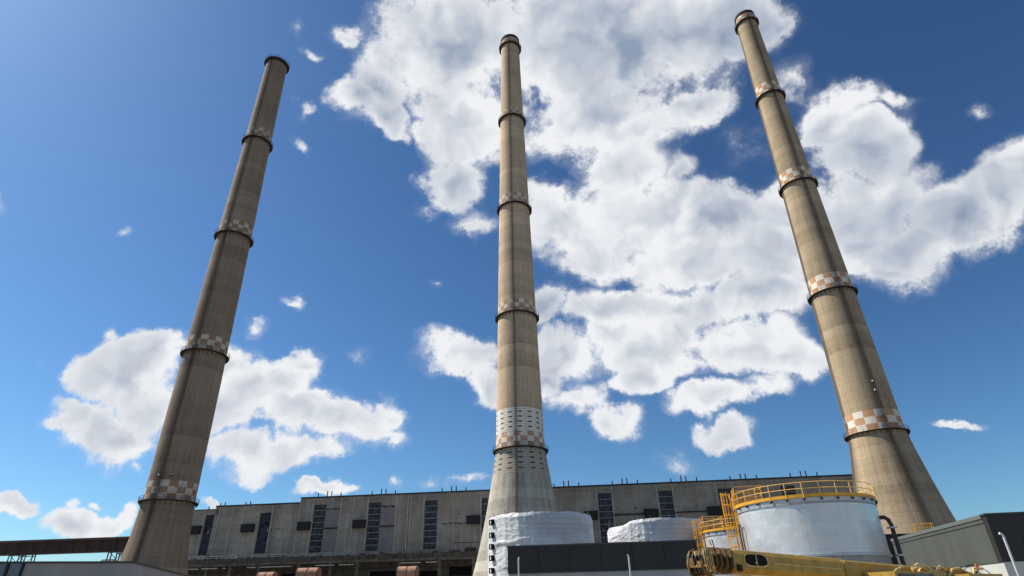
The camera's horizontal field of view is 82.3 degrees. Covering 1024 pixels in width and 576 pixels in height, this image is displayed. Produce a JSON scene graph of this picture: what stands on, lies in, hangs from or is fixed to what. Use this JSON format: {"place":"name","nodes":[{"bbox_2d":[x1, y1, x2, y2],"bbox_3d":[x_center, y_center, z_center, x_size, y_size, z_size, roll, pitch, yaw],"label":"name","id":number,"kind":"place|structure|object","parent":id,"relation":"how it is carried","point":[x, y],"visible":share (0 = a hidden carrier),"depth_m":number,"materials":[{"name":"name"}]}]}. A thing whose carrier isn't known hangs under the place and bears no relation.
{"place":"outdoors","nodes":[
{"label":"outdoors","id":0,"kind":"place"},
{"bbox_2d":[0,561,188,575],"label":"portal shed","id":1,"kind":"structure","parent":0,"point":[71,568],"depth_m":40.30,"materials":[{"name":"metal"}]},
{"bbox_2d":[0,564,6,575],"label":"window","id":2,"kind":"structure","parent":1,"relation":"in","point":[2,566],"depth_m":39.12,"materials":[{"name":"blue glass"}]},
{"bbox_2d":[8,563,21,575],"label":"window","id":3,"kind":"structure","parent":1,"relation":"in","point":[14,570],"depth_m":39.27,"materials":[{"name":"blue glass"}]},
{"bbox_2d":[0,0,1023,560],"label":"sky","id":4,"kind":"structure","parent":0,"point":[678,334],"materials":[{"name":"blue"}]},
{"bbox_2d":[188,471,853,559],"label":"power hall","id":5,"kind":"structure","parent":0,"point":[392,523],"depth_m":196.29,"materials":[{"name":"concrete"}]},
{"bbox_2d":[198,515,214,554],"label":"window","id":6,"kind":"structure","parent":5,"relation":"in","point":[210,518],"depth_m":203.44,"materials":[{"name":"glass"}]},
{"bbox_2d":[254,513,270,553],"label":"window","id":7,"kind":"structure","parent":5,"relation":"in","point":[261,541],"depth_m":201.37,"materials":[{"name":"glass"}]},
{"bbox_2d":[309,504,326,553],"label":"window","id":8,"kind":"structure","parent":5,"relation":"in","point":[320,509],"depth_m":199.75,"materials":[{"name":"blue glass"}]},
{"bbox_2d":[365,502,380,551],"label":"window","id":9,"kind":"structure","parent":5,"relation":"in","point":[374,507],"depth_m":197.71,"materials":[{"name":"blue glass"}]},
{"bbox_2d":[423,499,437,549],"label":"window","id":10,"kind":"structure","parent":5,"relation":"in","point":[430,526],"depth_m":195.79,"materials":[{"name":"blue glass"}]},
{"bbox_2d":[482,497,488,533],"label":"window","id":11,"kind":"structure","parent":5,"relation":"in","point":[484,500],"depth_m":196.18,"materials":[{"name":"blue glass"}]},
{"bbox_2d":[598,492,613,542],"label":"window","id":12,"kind":"structure","parent":5,"relation":"in","point":[604,499],"depth_m":190.79,"materials":[{"name":"blue glass"}]},
{"bbox_2d":[658,490,674,517],"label":"window","id":13,"kind":"structure","parent":5,"relation":"in","point":[665,496],"depth_m":189.95,"materials":[{"name":"blue glass"}]},
{"bbox_2d":[717,488,737,526],"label":"window","id":14,"kind":"structure","parent":5,"relation":"in","point":[728,490],"depth_m":187.93,"materials":[{"name":"blue glass"}]},
{"bbox_2d":[780,485,795,495],"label":"window","id":15,"kind":"structure","parent":5,"relation":"in","point":[788,492],"depth_m":187.38,"materials":[{"name":"grey glass"}]},
{"bbox_2d":[507,539,696,575],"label":"building","id":16,"kind":"structure","parent":0,"point":[660,558],"depth_m":46.03,"materials":[{"name":"grey metal"}]},
{"bbox_2d":[885,533,910,564],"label":"dark shed","id":17,"kind":"structure","parent":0,"point":[891,549],"depth_m":79.62,"materials":[{"name":"black metal"}]},
{"label":"ground","id":18,"kind":"structure","parent":0,"visible":0},
{"bbox_2d":[0,536,129,560],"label":"conveyor gallery","id":19,"kind":"object","parent":18,"relation":"on","point":[25,548],"visible":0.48,"depth_m":203.24,"materials":[{"name":"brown metal"}]},
{"bbox_2d":[120,54,289,574],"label":"chimney","id":20,"kind":"object","parent":18,"relation":"on","point":[159,537],"visible":0.99,"depth_m":170.59,"materials":[{"name":"concrete"}]},
{"bbox_2d":[256,571,277,575],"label":"rusty duct","id":21,"kind":"object","parent":18,"relation":"on","point":[275,573],"visible":1,"depth_m":180.59,"materials":[{"name":"orange metal"}]},
{"bbox_2d":[295,567,321,575],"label":"rusty duct","id":22,"kind":"object","parent":18,"relation":"on","point":[308,571],"visible":1,"depth_m":179.17,"materials":[{"name":"orange metal"}]},
{"bbox_2d":[188,547,478,575],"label":"annex gallery","id":23,"kind":"object","parent":18,"relation":"on","point":[457,562],"visible":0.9,"depth_m":187.56,"materials":[{"name":"concrete"}]},
{"bbox_2d":[396,566,418,575],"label":"rusty duct","id":24,"kind":"object","parent":18,"relation":"on","point":[407,571],"visible":1,"depth_m":175.64,"materials":[{"name":"orange metal"}]},
{"bbox_2d":[473,34,557,575],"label":"chimney","id":25,"kind":"object","parent":18,"relation":"on","point":[521,481],"visible":0.95,"depth_m":179.18,"materials":[{"name":"concrete"}]},
{"bbox_2d":[487,511,594,575],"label":"wrapped tank","id":26,"kind":"object","parent":18,"relation":"on","point":[534,528],"visible":0.57,"depth_m":63.83,"materials":[{"name":"grey metal"}]},
{"bbox_2d":[607,515,703,549],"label":"wrapped tank","id":27,"kind":"object","parent":18,"relation":"on","point":[659,529],"visible":0.3,"depth_m":70.99,"materials":[{"name":"grey metal"}]},
{"bbox_2d":[691,516,745,575],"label":"silver tank","id":28,"kind":"object","parent":18,"relation":"on","point":[716,535],"visible":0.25,"depth_m":66.69,"materials":[{"name":"metal"}]},
{"bbox_2d":[720,480,905,575],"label":"silver tank","id":29,"kind":"object","parent":18,"relation":"on","point":[843,525],"visible":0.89,"depth_m":45.62,"materials":[{"name":"metal"}]},
{"bbox_2d":[734,8,955,533],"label":"chimney","id":30,"kind":"object","parent":18,"relation":"on","point":[887,464],"visible":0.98,"depth_m":169.81,"materials":[{"name":"concrete"}]},
{"bbox_2d":[890,512,1023,575],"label":"workshop building","id":31,"kind":"structure","parent":18,"relation":"on","point":[966,544],"depth_m":44.86,"materials":[{"name":"grey metal"}]},
{"bbox_2d":[913,523,933,531],"bbox_3d":[39.570,23.108,56.212,1.600,0.935,0.670,-11,-30,17],"label":"roof guard rail","id":32,"kind":"object","parent":31,"relation":"on","point":[923,526],"visible":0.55,"depth_m":56.09,"materials":[{"name":"yellow metal"}]},
{"label":"yard pavement","id":33,"kind":"structure","parent":0,"visible":0},
{"bbox_2d":[627,554,630,575],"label":"vent post","id":34,"kind":"object","parent":33,"relation":"on","point":[629,564],"visible":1,"depth_m":39.17,"materials":[{"name":"white metal"}]},
{"bbox_2d":[687,540,1002,575],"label":"truck crane","id":35,"kind":"object","parent":33,"relation":"on","point":[710,561],"visible":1,"depth_m":17.00,"materials":[{"name":"metal"}]},
{"bbox_2d":[998,532,1019,575],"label":"vent post","id":36,"kind":"object","parent":33,"relation":"on","point":[1010,553],"visible":1,"depth_m":27.36,"materials":[{"name":"white metal"}]}
]}

